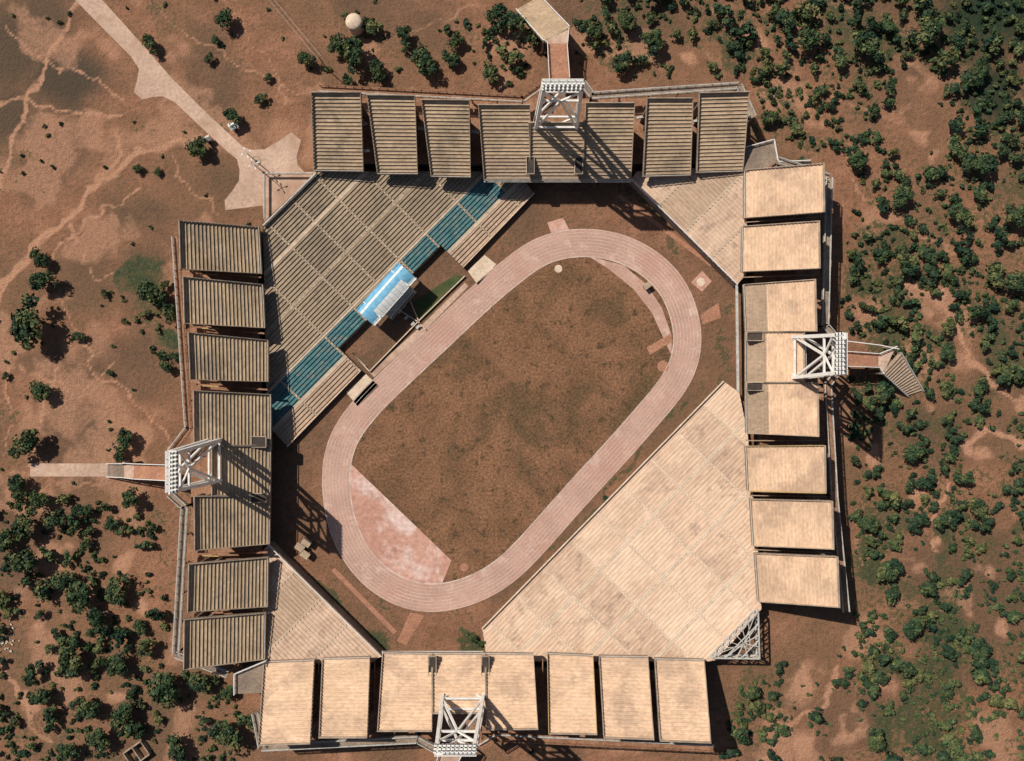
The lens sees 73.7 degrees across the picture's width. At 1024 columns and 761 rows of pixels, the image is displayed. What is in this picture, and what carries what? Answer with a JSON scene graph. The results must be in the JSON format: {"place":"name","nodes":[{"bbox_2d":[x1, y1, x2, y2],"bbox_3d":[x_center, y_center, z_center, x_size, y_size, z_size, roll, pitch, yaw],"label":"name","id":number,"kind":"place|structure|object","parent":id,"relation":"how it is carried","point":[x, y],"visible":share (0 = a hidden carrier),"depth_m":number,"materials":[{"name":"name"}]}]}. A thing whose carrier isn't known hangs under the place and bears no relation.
{"place":"outdoors","nodes":[
{"label":"outdoors","id":0,"kind":"place"},
{"bbox_2d":[30,463,107,476],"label":"stair path","id":1,"kind":"structure","parent":0,"point":[68,469],"depth_m":260.97,"materials":[{"name":"concrete"}]},
{"bbox_2d":[76,0,314,220],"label":"access road","id":2,"kind":"structure","parent":0,"point":[154,79],"depth_m":260.96,"materials":[{"name":"concrete"}]},
{"bbox_2d":[294,537,312,559],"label":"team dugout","id":3,"kind":"object","parent":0,"point":[300,547],"visible":1,"depth_m":258.38,"materials":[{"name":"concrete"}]},
{"bbox_2d":[370,283,467,376],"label":"concrete path","id":4,"kind":"structure","parent":0,"point":[396,352],"depth_m":260.95,"materials":[{"name":"concrete"}]},
{"bbox_2d":[413,274,463,318],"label":"courtyard lawn","id":5,"kind":"structure","parent":0,"point":[425,303],"depth_m":260.95,"materials":[{"name":"green plant"}]},
{"bbox_2d":[322,229,700,611],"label":"running track","id":6,"kind":"structure","parent":0,"point":[420,354],"depth_m":260.94,"materials":[{"name":"rubber"}]},
{"bbox_2d":[346,374,376,404],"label":"entrance slab","id":7,"kind":"structure","parent":6,"relation":"on","point":[358,387],"depth_m":260.94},
{"bbox_2d":[468,255,495,283],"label":"entrance slab","id":8,"kind":"structure","parent":6,"relation":"on","point":[483,266],"depth_m":260.94,"materials":[{"name":"concrete"}]},
{"bbox_2d":[0,0,1023,760],"bbox_3d":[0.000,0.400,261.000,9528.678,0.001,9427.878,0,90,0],"label":"ground","id":9,"kind":"structure","parent":0,"point":[80,218],"depth_m":261.00,"materials":[{"name":"soil"}]},
{"bbox_2d":[0,528,13,552],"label":"acacia tree","id":10,"kind":"object","parent":9,"relation":"on","point":[6,536],"visible":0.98,"depth_m":256.17,"materials":[{"name":"green plant"}]},
{"bbox_2d":[7,473,28,501],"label":"acacia tree","id":11,"kind":"object","parent":9,"relation":"on","point":[15,484],"visible":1,"depth_m":256.83,"materials":[{"name":"green plant"}]},
{"bbox_2d":[0,547,38,574],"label":"acacia tree","id":12,"kind":"object","parent":9,"relation":"on","point":[21,561],"visible":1,"depth_m":254.34,"materials":[{"name":"green plant"}]},
{"bbox_2d":[7,428,39,459],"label":"acacia tree","id":13,"kind":"object","parent":9,"relation":"on","point":[27,441],"visible":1,"depth_m":255.05,"materials":[{"name":"green plant"}]},
{"bbox_2d":[10,506,37,541],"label":"acacia tree","id":14,"kind":"object","parent":9,"relation":"on","point":[20,527],"visible":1,"depth_m":255.20,"materials":[{"name":"green plant"}]},
{"bbox_2d":[9,293,46,350],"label":"acacia tree","id":15,"kind":"object","parent":9,"relation":"on","point":[25,331],"visible":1,"depth_m":253.06,"materials":[{"name":"green plant"}]},
{"bbox_2d":[25,686,51,704],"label":"acacia tree","id":16,"kind":"object","parent":9,"relation":"on","point":[37,698],"visible":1,"depth_m":256.48,"materials":[{"name":"green plant"}]},
{"bbox_2d":[27,490,50,508],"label":"acacia tree","id":17,"kind":"object","parent":9,"relation":"on","point":[37,499],"visible":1,"depth_m":256.91,"materials":[{"name":"green plant"}]},
{"bbox_2d":[29,246,48,267],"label":"acacia tree","id":18,"kind":"object","parent":9,"relation":"on","point":[36,255],"visible":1,"depth_m":257.43,"materials":[{"name":"green plant"}]},
{"bbox_2d":[29,380,51,401],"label":"acacia tree","id":19,"kind":"object","parent":9,"relation":"on","point":[38,389],"visible":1,"depth_m":256.96,"materials":[{"name":"green plant"}]},
{"bbox_2d":[29,270,61,290],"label":"acacia tree","id":20,"kind":"object","parent":9,"relation":"on","point":[39,279],"visible":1,"depth_m":255.85,"materials":[{"name":"green plant"}]},
{"bbox_2d":[40,507,66,528],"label":"acacia tree","id":21,"kind":"object","parent":9,"relation":"on","point":[52,520],"visible":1,"depth_m":256.23,"materials":[{"name":"green plant"}]},
{"bbox_2d":[44,570,74,590],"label":"acacia tree","id":22,"kind":"object","parent":9,"relation":"on","point":[60,581],"visible":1,"depth_m":256.78,"materials":[{"name":"green plant"}]},
{"bbox_2d":[55,742,80,760],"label":"acacia tree","id":23,"kind":"object","parent":9,"relation":"on","point":[66,751],"visible":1,"depth_m":256.60,"materials":[{"name":"green plant"}]},
{"bbox_2d":[57,638,84,678],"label":"acacia tree","id":24,"kind":"object","parent":9,"relation":"on","point":[69,657],"visible":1,"depth_m":254.90,"materials":[{"name":"green plant"}]},
{"bbox_2d":[64,579,91,614],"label":"acacia tree","id":25,"kind":"object","parent":9,"relation":"on","point":[77,597],"visible":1,"depth_m":254.86,"materials":[{"name":"green plant"}]},
{"bbox_2d":[70,503,93,516],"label":"acacia tree","id":26,"kind":"object","parent":9,"relation":"on","point":[79,509],"visible":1,"depth_m":257.86,"materials":[{"name":"green plant"}]},
{"bbox_2d":[68,696,99,721],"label":"acacia tree","id":27,"kind":"object","parent":9,"relation":"on","point":[86,710],"visible":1,"depth_m":256.35,"materials":[{"name":"green plant"}]},
{"bbox_2d":[84,727,110,755],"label":"acacia tree","id":28,"kind":"object","parent":9,"relation":"on","point":[96,741],"visible":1,"depth_m":256.35,"materials":[{"name":"green plant"}]},
{"bbox_2d":[86,606,110,636],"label":"acacia tree","id":29,"kind":"object","parent":9,"relation":"on","point":[97,623],"visible":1,"depth_m":256.03,"materials":[{"name":"green plant"}]},
{"bbox_2d":[102,514,119,531],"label":"acacia tree","id":30,"kind":"object","parent":9,"relation":"on","point":[111,523],"visible":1,"depth_m":257.90,"materials":[{"name":"green plant"}]},
{"bbox_2d":[106,650,129,676],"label":"acacia tree","id":31,"kind":"object","parent":9,"relation":"on","point":[117,666],"visible":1,"depth_m":256.13,"materials":[{"name":"green plant"}]},
{"bbox_2d":[104,573,133,607],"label":"acacia tree","id":32,"kind":"object","parent":9,"relation":"on","point":[115,590],"visible":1,"depth_m":256.37,"materials":[{"name":"green plant"}]},
{"bbox_2d":[113,447,124,462],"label":"acacia tree","id":33,"kind":"object","parent":9,"relation":"on","point":[118,457],"visible":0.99,"depth_m":258.09,"materials":[{"name":"green plant"}]},
{"bbox_2d":[109,701,133,725],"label":"acacia tree","id":34,"kind":"object","parent":9,"relation":"on","point":[120,714],"visible":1,"depth_m":256.00,"materials":[{"name":"green plant"}]},
{"bbox_2d":[111,427,133,451],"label":"acacia tree","id":35,"kind":"object","parent":9,"relation":"on","point":[123,437],"visible":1,"depth_m":256.95,"materials":[{"name":"green plant"}]},
{"bbox_2d":[121,487,140,508],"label":"acacia tree","id":36,"kind":"object","parent":9,"relation":"on","point":[129,497],"visible":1,"depth_m":256.56,"materials":[{"name":"green plant"}]},
{"bbox_2d":[123,739,151,760],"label":"roofless outbuilding","id":37,"kind":"structure","parent":9,"relation":"on","point":[137,751],"depth_m":259.69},
{"bbox_2d":[133,619,146,635],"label":"acacia tree","id":38,"kind":"object","parent":9,"relation":"on","point":[138,625],"visible":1,"depth_m":258.43,"materials":[{"name":"green plant"}]},
{"bbox_2d":[106,461,183,480],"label":"access staircase","id":39,"kind":"structure","parent":9,"relation":"on","point":[134,470],"depth_m":255.50,"materials":[{"name":"beige concrete"}]},
{"bbox_2d":[141,33,157,54],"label":"acacia tree","id":40,"kind":"object","parent":9,"relation":"on","point":[148,40],"visible":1,"depth_m":257.72,"materials":[{"name":"green plant"}]},
{"bbox_2d":[136,279,168,305],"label":"acacia tree","id":41,"kind":"object","parent":9,"relation":"on","point":[149,292],"visible":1,"depth_m":255.17,"materials":[{"name":"green plant"}]},
{"bbox_2d":[146,670,180,709],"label":"acacia tree","id":42,"kind":"object","parent":9,"relation":"on","point":[164,691],"visible":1,"depth_m":254.04,"materials":[{"name":"green plant"}]},
{"bbox_2d":[159,356,172,372],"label":"acacia tree","id":43,"kind":"object","parent":9,"relation":"on","point":[165,366],"visible":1,"depth_m":258.19,"materials":[{"name":"green plant"}]},
{"bbox_2d":[158,301,175,324],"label":"acacia tree","id":44,"kind":"object","parent":9,"relation":"on","point":[169,311],"visible":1,"depth_m":256.61,"materials":[{"name":"green plant"}]},
{"bbox_2d":[165,732,186,760],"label":"acacia tree","id":45,"kind":"object","parent":9,"relation":"on","point":[177,750],"visible":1,"depth_m":256.33,"materials":[{"name":"green plant"}]},
{"bbox_2d":[165,438,222,494],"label":"floodlight tower","id":46,"kind":"structure","parent":9,"relation":"on","point":[172,470],"depth_m":220.70,"materials":[{"name":"metal"}]},
{"bbox_2d":[184,135,207,156],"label":"acacia tree","id":47,"kind":"object","parent":9,"relation":"on","point":[195,147],"visible":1,"depth_m":256.66,"materials":[{"name":"green plant"}]},
{"bbox_2d":[181,670,211,692],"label":"acacia tree","id":48,"kind":"object","parent":9,"relation":"on","point":[198,682],"visible":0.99,"depth_m":256.42,"materials":[{"name":"green plant"}]},
{"bbox_2d":[214,7,233,30],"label":"acacia tree","id":49,"kind":"object","parent":9,"relation":"on","point":[223,16],"visible":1,"depth_m":256.89,"materials":[{"name":"green plant"}]},
{"bbox_2d":[206,719,243,756],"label":"acacia tree","id":50,"kind":"object","parent":9,"relation":"on","point":[227,734],"visible":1,"depth_m":255.18,"materials":[{"name":"green plant"}]},
{"bbox_2d":[219,684,233,701],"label":"acacia tree","id":51,"kind":"object","parent":9,"relation":"on","point":[226,692],"visible":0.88,"depth_m":257.73,"materials":[{"name":"green plant"}]},
{"bbox_2d":[222,107,240,129],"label":"acacia tree","id":52,"kind":"object","parent":9,"relation":"on","point":[232,114],"visible":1,"depth_m":257.34,"materials":[{"name":"green plant"}]},
{"bbox_2d":[297,50,316,65],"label":"acacia tree","id":53,"kind":"object","parent":9,"relation":"on","point":[304,57],"visible":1,"depth_m":257.42,"materials":[{"name":"green plant"}]},
{"bbox_2d":[327,32,344,54],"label":"acacia tree","id":54,"kind":"object","parent":9,"relation":"on","point":[336,41],"visible":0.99,"depth_m":256.88,"materials":[{"name":"green plant"}]},
{"bbox_2d":[340,35,364,74],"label":"acacia tree","id":55,"kind":"object","parent":9,"relation":"on","point":[352,49],"visible":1,"depth_m":254.91,"materials":[{"name":"green plant"}]},
{"bbox_2d":[345,13,363,35],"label":"water tank","id":56,"kind":"object","parent":9,"relation":"on","point":[353,21],"visible":0.94,"depth_m":255.79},
{"bbox_2d":[331,568,396,633],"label":"jump runway","id":57,"kind":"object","parent":9,"relation":"on","point":[368,605],"visible":1,"depth_m":260.95,"materials":[{"name":"pink rubber"}]},
{"bbox_2d":[368,58,386,83],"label":"acacia tree","id":58,"kind":"object","parent":9,"relation":"on","point":[376,65],"visible":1,"depth_m":257.20,"materials":[{"name":"green plant"}]},
{"bbox_2d":[356,263,419,327],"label":"vip canopy","id":59,"kind":"object","parent":9,"relation":"on","point":[392,294],"visible":1,"depth_m":251.14,"materials":[{"name":"white paint"}]},
{"bbox_2d":[395,25,411,39],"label":"acacia tree","id":60,"kind":"object","parent":9,"relation":"on","point":[403,32],"visible":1,"depth_m":257.51,"materials":[{"name":"green plant"}]},
{"bbox_2d":[352,276,464,371],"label":"courtyard wall","id":61,"kind":"structure","parent":9,"relation":"on","point":[413,323],"depth_m":260.15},
{"bbox_2d":[397,612,423,644],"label":"jump runway","id":62,"kind":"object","parent":9,"relation":"on","point":[413,621],"visible":1,"depth_m":260.95,"materials":[{"name":"pink rubber"}]},
{"bbox_2d":[408,45,439,75],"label":"acacia tree","id":63,"kind":"object","parent":9,"relation":"on","point":[421,58],"visible":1,"depth_m":255.73,"materials":[{"name":"green plant"}]},
{"bbox_2d":[436,736,464,760],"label":"access staircase","id":64,"kind":"structure","parent":9,"relation":"on","point":[449,758],"depth_m":251.23,"materials":[{"name":"concrete"}]},
{"bbox_2d":[441,49,460,66],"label":"acacia tree","id":65,"kind":"object","parent":9,"relation":"on","point":[449,57],"visible":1,"depth_m":257.62,"materials":[{"name":"green plant"}]},
{"bbox_2d":[446,30,464,48],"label":"acacia tree","id":66,"kind":"object","parent":9,"relation":"on","point":[456,40],"visible":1,"depth_m":257.58,"materials":[{"name":"green plant"}]},
{"bbox_2d":[433,693,484,755],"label":"floodlight tower","id":67,"kind":"structure","parent":9,"relation":"on","point":[452,748],"depth_m":220.89,"materials":[{"name":"metal"}]},
{"bbox_2d":[484,2,506,24],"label":"acacia tree","id":68,"kind":"object","parent":9,"relation":"on","point":[497,11],"visible":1,"depth_m":256.93,"materials":[{"name":"green plant"}]},
{"bbox_2d":[167,80,849,751],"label":"stadium","id":69,"kind":"object","parent":9,"relation":"on","point":[679,554],"visible":0.96,"depth_m":250.77,"materials":[{"name":"concrete"}]},
{"bbox_2d":[710,608,759,659],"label":"steel lattice frame","id":70,"kind":"object","parent":69,"relation":"attached to","point":[715,655],"visible":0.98,"depth_m":250.99,"materials":[{"name":"metal"}]},
{"bbox_2d":[350,256,672,583],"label":"infield turf","id":71,"kind":"structure","parent":9,"relation":"on","point":[486,436],"depth_m":260.94,"materials":[{"name":"soil"}]},
{"bbox_2d":[647,334,671,354],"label":"jump runway","id":72,"kind":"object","parent":71,"relation":"on","point":[658,345],"visible":1,"depth_m":260.86,"materials":[{"name":"orange rubber"}]},
{"bbox_2d":[0,0,1023,760],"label":"bush thicket","id":73,"kind":"object","parent":9,"relation":"on","point":[892,568],"visible":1,"depth_m":258.80,"materials":[{"name":"green plant"}]},
{"bbox_2d":[497,10,527,39],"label":"acacia tree","id":74,"kind":"object","parent":9,"relation":"on","point":[513,21],"visible":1,"depth_m":256.05,"materials":[{"name":"green plant"}]},
{"bbox_2d":[516,0,569,78],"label":"access staircase","id":75,"kind":"structure","parent":9,"relation":"on","point":[549,26],"depth_m":252.64,"materials":[{"name":"beige concrete"}]},
{"bbox_2d":[547,218,568,232],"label":"landing pit","id":76,"kind":"object","parent":9,"relation":"on","point":[557,225],"visible":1,"depth_m":260.95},
{"bbox_2d":[533,79,584,129],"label":"floodlight tower","id":77,"kind":"structure","parent":9,"relation":"on","point":[563,86],"depth_m":220.80,"materials":[{"name":"metal"}]},
{"bbox_2d":[578,20,603,38],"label":"acacia tree","id":78,"kind":"object","parent":9,"relation":"on","point":[592,29],"visible":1,"depth_m":256.81,"materials":[{"name":"green plant"}]},
{"bbox_2d":[611,51,636,74],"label":"acacia tree","id":79,"kind":"object","parent":9,"relation":"on","point":[623,59],"visible":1,"depth_m":256.67,"materials":[{"name":"green plant"}]},
{"bbox_2d":[615,8,637,30],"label":"acacia tree","id":80,"kind":"object","parent":9,"relation":"on","point":[625,19],"visible":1,"depth_m":256.46,"materials":[{"name":"green plant"}]},
{"bbox_2d":[639,27,664,56],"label":"acacia tree","id":81,"kind":"object","parent":9,"relation":"on","point":[653,41],"visible":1,"depth_m":256.19,"materials":[{"name":"green plant"}]},
{"bbox_2d":[617,194,710,266],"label":"jump runway","id":82,"kind":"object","parent":9,"relation":"on","point":[663,228],"visible":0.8,"depth_m":260.95,"materials":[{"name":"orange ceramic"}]},
{"bbox_2d":[691,271,711,290],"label":"landing pad","id":83,"kind":"object","parent":9,"relation":"on","point":[703,275],"visible":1,"depth_m":260.95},
{"bbox_2d":[700,303,720,323],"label":"jump runway","id":84,"kind":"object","parent":9,"relation":"on","point":[710,314],"visible":1,"depth_m":260.95,"materials":[{"name":"orange rubber"}]},
{"bbox_2d":[740,684,760,700],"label":"acacia tree","id":85,"kind":"object","parent":9,"relation":"on","point":[752,693],"visible":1,"depth_m":257.58,"materials":[{"name":"green plant"}]},
{"bbox_2d":[760,110,781,125],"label":"acacia tree","id":86,"kind":"object","parent":9,"relation":"on","point":[769,116],"visible":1,"depth_m":257.61,"materials":[{"name":"green plant"}]},
{"bbox_2d":[794,27,824,51],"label":"acacia tree","id":87,"kind":"object","parent":9,"relation":"on","point":[808,36],"visible":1,"depth_m":255.31,"materials":[{"name":"green plant"}]},
{"bbox_2d":[791,332,847,378],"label":"floodlight tower","id":88,"kind":"structure","parent":9,"relation":"on","point":[839,354],"depth_m":220.70,"materials":[{"name":"metal"}]},
{"bbox_2d":[843,144,868,169],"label":"acacia tree","id":89,"kind":"object","parent":9,"relation":"on","point":[858,159],"visible":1,"depth_m":256.12,"materials":[{"name":"green plant"}]},
{"bbox_2d":[850,28,885,61],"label":"acacia tree","id":90,"kind":"object","parent":9,"relation":"on","point":[867,41],"visible":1,"depth_m":254.95,"materials":[{"name":"green plant"}]},
{"bbox_2d":[856,513,880,532],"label":"acacia tree","id":91,"kind":"object","parent":9,"relation":"on","point":[870,523],"visible":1,"depth_m":256.69,"materials":[{"name":"green plant"}]},
{"bbox_2d":[866,727,884,752],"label":"acacia tree","id":92,"kind":"object","parent":9,"relation":"on","point":[876,740],"visible":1,"depth_m":256.34,"materials":[{"name":"green plant"}]},
{"bbox_2d":[831,341,923,395],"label":"access staircase","id":93,"kind":"structure","parent":9,"relation":"on","point":[897,373],"depth_m":252.64,"materials":[{"name":"beige concrete"}]},
{"bbox_2d":[870,379,894,404],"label":"acacia tree","id":94,"kind":"object","parent":9,"relation":"on","point":[885,388],"visible":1,"depth_m":255.79,"materials":[{"name":"green plant"}]},
{"bbox_2d":[891,183,915,208],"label":"acacia tree","id":95,"kind":"object","parent":9,"relation":"on","point":[903,196],"visible":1,"depth_m":256.74,"materials":[{"name":"green plant"}]},
{"bbox_2d":[897,246,920,275],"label":"acacia tree","id":96,"kind":"object","parent":9,"relation":"on","point":[909,263],"visible":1,"depth_m":256.02,"materials":[{"name":"green plant"}]},
{"bbox_2d":[902,439,926,463],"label":"acacia tree","id":97,"kind":"object","parent":9,"relation":"on","point":[912,453],"visible":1,"depth_m":256.43,"materials":[{"name":"green plant"}]},
{"bbox_2d":[902,616,931,639],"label":"acacia tree","id":98,"kind":"object","parent":9,"relation":"on","point":[915,625],"visible":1,"depth_m":255.94,"materials":[{"name":"green plant"}]},
{"bbox_2d":[903,5,946,46],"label":"acacia tree","id":99,"kind":"object","parent":9,"relation":"on","point":[930,25],"visible":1,"depth_m":254.22,"materials":[{"name":"green plant"}]},
{"bbox_2d":[939,340,956,360],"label":"acacia tree","id":100,"kind":"object","parent":9,"relation":"on","point":[947,350],"visible":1,"depth_m":257.32,"materials":[{"name":"green plant"}]},
{"bbox_2d":[947,202,974,234],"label":"acacia tree","id":101,"kind":"object","parent":9,"relation":"on","point":[965,215],"visible":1,"depth_m":256.43,"materials":[{"name":"green plant"}]},
{"bbox_2d":[960,152,997,176],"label":"acacia tree","id":102,"kind":"object","parent":9,"relation":"on","point":[982,162],"visible":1,"depth_m":255.76,"materials":[{"name":"green plant"}]},
{"bbox_2d":[969,497,989,521],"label":"acacia tree","id":103,"kind":"object","parent":9,"relation":"on","point":[980,507],"visible":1,"depth_m":256.35,"materials":[{"name":"green plant"}]},
{"bbox_2d":[968,636,992,671],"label":"acacia tree","id":104,"kind":"object","parent":9,"relation":"on","point":[980,656],"visible":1,"depth_m":255.83,"materials":[{"name":"green plant"}]},
{"bbox_2d":[969,56,991,87],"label":"acacia tree","id":105,"kind":"object","parent":9,"relation":"on","point":[981,71],"visible":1,"depth_m":256.70,"materials":[{"name":"green plant"}]},
{"bbox_2d":[996,269,1023,292],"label":"acacia tree","id":106,"kind":"object","parent":9,"relation":"on","point":[1014,282],"visible":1,"depth_m":255.68,"materials":[{"name":"green plant"}]},
{"bbox_2d":[1003,203,1023,227],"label":"acacia tree","id":107,"kind":"object","parent":9,"relation":"on","point":[1015,215],"visible":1,"depth_m":255.42,"materials":[{"name":"green plant"}]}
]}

